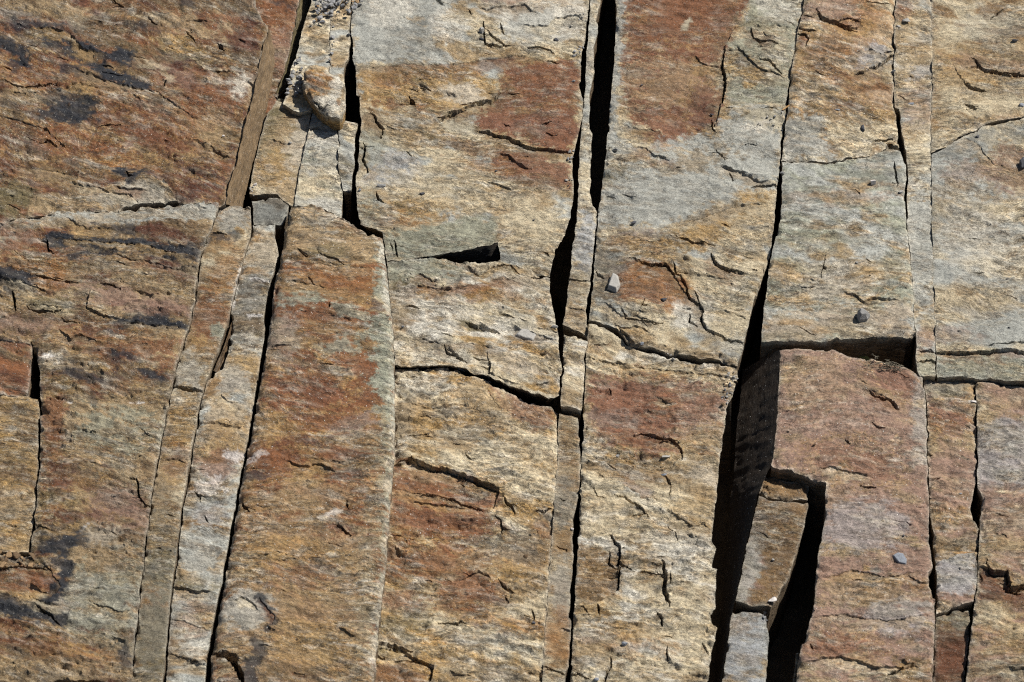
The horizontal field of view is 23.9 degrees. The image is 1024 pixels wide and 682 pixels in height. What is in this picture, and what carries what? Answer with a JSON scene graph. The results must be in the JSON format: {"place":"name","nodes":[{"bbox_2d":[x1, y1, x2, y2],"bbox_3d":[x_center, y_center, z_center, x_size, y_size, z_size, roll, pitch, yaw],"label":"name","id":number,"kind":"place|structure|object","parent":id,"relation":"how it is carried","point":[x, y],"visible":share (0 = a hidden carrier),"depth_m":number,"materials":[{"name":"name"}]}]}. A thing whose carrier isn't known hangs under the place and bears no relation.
{"place":"outdoors","nodes":[
{"label":"outdoors","id":0,"kind":"place"},
{"bbox_2d":[250,0,818,681],"bbox_3d":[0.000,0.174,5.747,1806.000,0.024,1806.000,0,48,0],"label":"ground","id":1,"kind":"structure","parent":0,"point":[788,642],"depth_m":5.77,"materials":[{"name":"black stone"}]},
{"bbox_2d":[0,395,40,556],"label":"rock slab","id":2,"kind":"object","parent":1,"relation":"on","point":[20,442],"visible":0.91,"depth_m":5.28,"materials":[{"name":"brown stone"}]},
{"bbox_2d":[0,341,41,415],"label":"rock slab","id":3,"kind":"object","parent":1,"relation":"on","point":[18,375],"visible":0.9,"depth_m":5.48,"materials":[{"name":"brown stone"}]},
{"bbox_2d":[0,201,218,681],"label":"rock slab","id":4,"kind":"object","parent":1,"relation":"on","point":[96,311],"visible":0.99,"depth_m":5.38,"materials":[{"name":"brown stone"}]},
{"bbox_2d":[6,551,11,557],"bbox_3d":[-1.064,0.451,5.112,0.013,0.008,0.016,-17,58,6],"label":"gravel stone","id":5,"kind":"object","parent":4,"relation":"on","point":[8,554],"visible":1,"depth_m":5.11,"materials":[{"name":"brown stone"}]},
{"bbox_2d":[12,552,20,558],"bbox_3d":[-1.048,0.454,5.113,0.015,0.011,0.017,-22,68,-34],"label":"gravel stone","id":6,"kind":"object","parent":4,"relation":"on","point":[16,555],"visible":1,"depth_m":5.11,"materials":[{"name":"brown stone"}]},
{"bbox_2d":[0,0,274,223],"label":"rock slab","id":7,"kind":"object","parent":1,"relation":"on","point":[117,106],"visible":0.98,"depth_m":6.06,"materials":[{"name":"brown stone"}]},
{"bbox_2d":[131,206,251,681],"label":"rock strip","id":8,"kind":"object","parent":1,"relation":"on","point":[226,248],"visible":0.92,"depth_m":5.37,"materials":[{"name":"brown stone"}]},
{"bbox_2d":[166,225,279,681],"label":"rock strip","id":9,"kind":"object","parent":1,"relation":"on","point":[227,414],"visible":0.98,"depth_m":5.30,"materials":[{"name":"beige stone"}]},
{"bbox_2d":[252,198,288,267],"bbox_3d":[-0.588,-0.212,5.973,0.091,0.319,0.096,0,48,0],"label":"rock block","id":10,"kind":"object","parent":1,"relation":"on","point":[271,211],"visible":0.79,"depth_m":5.86,"materials":[{"name":"grey stone"}]},
{"bbox_2d":[250,98,310,213],"bbox_3d":[-0.575,-0.371,6.114,0.119,0.311,0.389,3,48,3],"label":"rock strip","id":11,"kind":"object","parent":1,"relation":"on","point":[277,164],"visible":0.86,"depth_m":5.99,"materials":[{"name":"brown stone"}]},
{"bbox_2d":[255,0,309,154],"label":"rock slab","id":12,"kind":"object","parent":1,"relation":"on","point":[283,20],"visible":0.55,"depth_m":6.33,"materials":[{"name":"brown stone"}]},
{"bbox_2d":[211,204,395,681],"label":"rock slab","id":13,"kind":"object","parent":1,"relation":"on","point":[303,593],"visible":0.98,"depth_m":5.25,"materials":[{"name":"brown stone"}]},
{"bbox_2d":[283,0,330,116],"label":"rock slab","id":14,"kind":"object","parent":1,"relation":"on","point":[314,46],"visible":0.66,"depth_m":6.23,"materials":[{"name":"stone"}]},
{"bbox_2d":[303,65,345,130],"bbox_3d":[-0.471,-0.611,6.090,0.113,0.077,0.203,0,48,0],"label":"loose rock","id":15,"kind":"object","parent":14,"relation":"on","point":[324,91],"visible":1,"depth_m":6.06,"materials":[{"name":"brown stone"}]},
{"bbox_2d":[295,113,342,217],"bbox_3d":[-0.469,-0.346,6.086,0.117,0.318,0.421,0,48,0],"label":"rock strip","id":16,"kind":"object","parent":1,"relation":"on","point":[319,184],"visible":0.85,"depth_m":5.94,"materials":[{"name":"grey stone"}]},
{"bbox_2d":[329,0,354,140],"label":"rock strip","id":17,"kind":"object","parent":1,"relation":"on","point":[341,57],"visible":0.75,"depth_m":6.28,"materials":[{"name":"grey stone"}]},
{"bbox_2d":[338,121,358,226],"bbox_3d":[-0.410,-0.361,6.096,0.049,0.317,0.248,0,48,0],"label":"rock block","id":18,"kind":"object","parent":1,"relation":"on","point":[348,155],"visible":0.87,"depth_m":5.99,"materials":[{"name":"stone"}]},
{"bbox_2d":[375,368,558,681],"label":"rock slab","id":19,"kind":"object","parent":1,"relation":"on","point":[465,597],"visible":1,"depth_m":5.20,"materials":[{"name":"brown stone"}]},
{"bbox_2d":[351,0,588,315],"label":"rock slab","id":20,"kind":"object","parent":1,"relation":"on","point":[456,112],"visible":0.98,"depth_m":6.04,"materials":[{"name":"brown stone"}]},
{"bbox_2d":[387,257,561,433],"bbox_3d":[-0.077,0.070,5.700,0.438,0.344,0.448,0,48,0],"label":"rock slab","id":21,"kind":"object","parent":1,"relation":"on","point":[471,318],"visible":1,"depth_m":5.58,"materials":[{"name":"beige stone"}]},
{"bbox_2d":[515,329,535,340],"bbox_3d":[0.033,-0.016,5.575,0.051,0.010,0.034,9,49,8],"label":"pebble","id":22,"kind":"object","parent":21,"relation":"on","point":[525,334],"visible":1,"depth_m":5.57,"materials":[{"name":"stone"}]},
{"bbox_2d":[542,413,580,681],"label":"rock strip","id":23,"kind":"object","parent":1,"relation":"on","point":[557,645],"visible":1,"depth_m":5.16,"materials":[{"name":"brown stone"}]},
{"bbox_2d":[561,326,588,446],"bbox_3d":[0.142,0.157,5.616,0.062,0.326,0.263,4,48,3],"label":"rock block","id":24,"kind":"object","parent":1,"relation":"on","point":[574,367],"visible":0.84,"depth_m":5.48,"materials":[{"name":"beige stone"}]},
{"bbox_2d":[563,0,606,373],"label":"rock strip","id":25,"kind":"object","parent":1,"relation":"on","point":[576,317],"visible":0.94,"depth_m":5.83,"materials":[{"name":"grey stone"}]},
{"bbox_2d":[570,324,737,681],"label":"rock slab","id":26,"kind":"object","parent":1,"relation":"on","point":[645,585],"visible":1,"depth_m":5.23,"materials":[{"name":"brown stone"}]},
{"bbox_2d":[587,0,803,420],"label":"rock slab","id":27,"kind":"object","parent":1,"relation":"on","point":[689,184],"visible":0.98,"depth_m":5.92,"materials":[{"name":"brown stone"}]},
{"bbox_2d":[607,273,619,292],"bbox_3d":[0.241,-0.138,5.666,0.031,0.015,0.053,17,50,14],"label":"pebble","id":28,"kind":"object","parent":27,"relation":"on","point":[614,284],"visible":1,"depth_m":5.66,"materials":[{"name":"stone"}]},
{"bbox_2d":[722,612,768,681],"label":"rock block","id":29,"kind":"object","parent":1,"relation":"on","point":[747,652],"visible":1,"depth_m":5.03,"materials":[{"name":"grey stone"}]},
{"bbox_2d":[735,496,807,651],"bbox_3d":[0.558,0.553,5.301,0.112,0.318,0.305,11,49,10],"label":"rock block","id":30,"kind":"object","parent":1,"relation":"on","point":[776,531],"visible":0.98,"depth_m":5.19,"materials":[{"name":"brown stone"}]},
{"bbox_2d":[759,477,808,503],"bbox_3d":[0.599,0.427,5.427,0.106,0.322,0.067,9,49,8],"label":"rock block","id":31,"kind":"object","parent":1,"relation":"on","point":[773,489],"visible":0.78,"depth_m":5.31,"materials":[{"name":"brown stone"}]},
{"bbox_2d":[793,653,798,681],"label":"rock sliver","id":32,"kind":"object","parent":1,"relation":"on","point":[796,665],"visible":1,"depth_m":5.02,"materials":[{"name":"black stone"}]},
{"bbox_2d":[714,349,934,681],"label":"rock slab","id":33,"kind":"object","parent":1,"relation":"on","point":[860,468],"visible":0.99,"depth_m":5.28,"materials":[{"name":"brown stone"}]},
{"bbox_2d":[892,552,906,564],"bbox_3d":[0.829,0.463,5.146,0.024,0.008,0.037,-25,53,-21],"label":"pebble","id":34,"kind":"object","parent":33,"relation":"on","point":[899,558],"visible":1,"depth_m":5.14,"materials":[{"name":"grey stone"}]},
{"bbox_2d":[774,0,898,234],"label":"rock slab","id":35,"kind":"object","parent":1,"relation":"on","point":[843,59],"visible":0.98,"depth_m":6.13,"materials":[{"name":"brown stone"}]},
{"bbox_2d":[760,149,915,367],"bbox_3d":[0.769,-0.135,5.871,0.394,0.321,0.638,0,48,0],"label":"rock slab","id":36,"kind":"object","parent":1,"relation":"on","point":[836,221],"visible":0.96,"depth_m":5.70,"materials":[{"name":"grey stone"}]},
{"bbox_2d":[857,308,869,322],"bbox_3d":[0.808,-0.061,5.580,0.031,0.024,0.033,-32,56,-26],"label":"pebble","id":37,"kind":"object","parent":36,"relation":"on","point":[863,315],"visible":1,"depth_m":5.57,"materials":[{"name":"grey stone"}]},
{"bbox_2d":[893,0,935,387],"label":"rock strip","id":38,"kind":"object","parent":1,"relation":"on","point":[913,55],"visible":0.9,"depth_m":5.98,"materials":[{"name":"beige stone"}]},
{"bbox_2d":[923,380,977,630],"bbox_3d":[0.967,0.435,5.391,0.119,0.337,0.667,3,48,3],"label":"rock strip","id":39,"kind":"object","parent":1,"relation":"on","point":[951,460],"visible":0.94,"depth_m":5.28,"materials":[{"name":"brown stone"}]},
{"bbox_2d":[932,610,969,681],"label":"rock block","id":40,"kind":"object","parent":1,"relation":"on","point":[951,637],"visible":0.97,"depth_m":5.02,"materials":[{"name":"brown stone"}]},
{"bbox_2d":[930,0,1023,157],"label":"rock slab","id":41,"kind":"object","parent":1,"relation":"on","point":[977,70],"visible":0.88,"depth_m":6.17,"materials":[{"name":"brown stone"}]},
{"bbox_2d":[931,118,1023,391],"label":"rock slab","id":42,"kind":"object","parent":1,"relation":"on","point":[977,210],"visible":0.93,"depth_m":5.73,"materials":[{"name":"grey stone"}]},
{"bbox_2d":[1019,157,1023,168],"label":"pebble","id":43,"kind":"object","parent":42,"relation":"on","point":[1021,163],"visible":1,"depth_m":5.92,"materials":[{"name":"stone"}]},
{"bbox_2d":[964,382,1023,681],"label":"rock slab","id":44,"kind":"object","parent":1,"relation":"on","point":[995,651],"visible":0.98,"depth_m":5.19,"materials":[{"name":"brown stone"}]},
{"bbox_2d":[865,354,903,372],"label":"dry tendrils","id":45,"kind":"object","parent":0,"point":[896,368],"visible":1,"depth_m":5.49,"materials":[{"name":"plant"}]}
]}

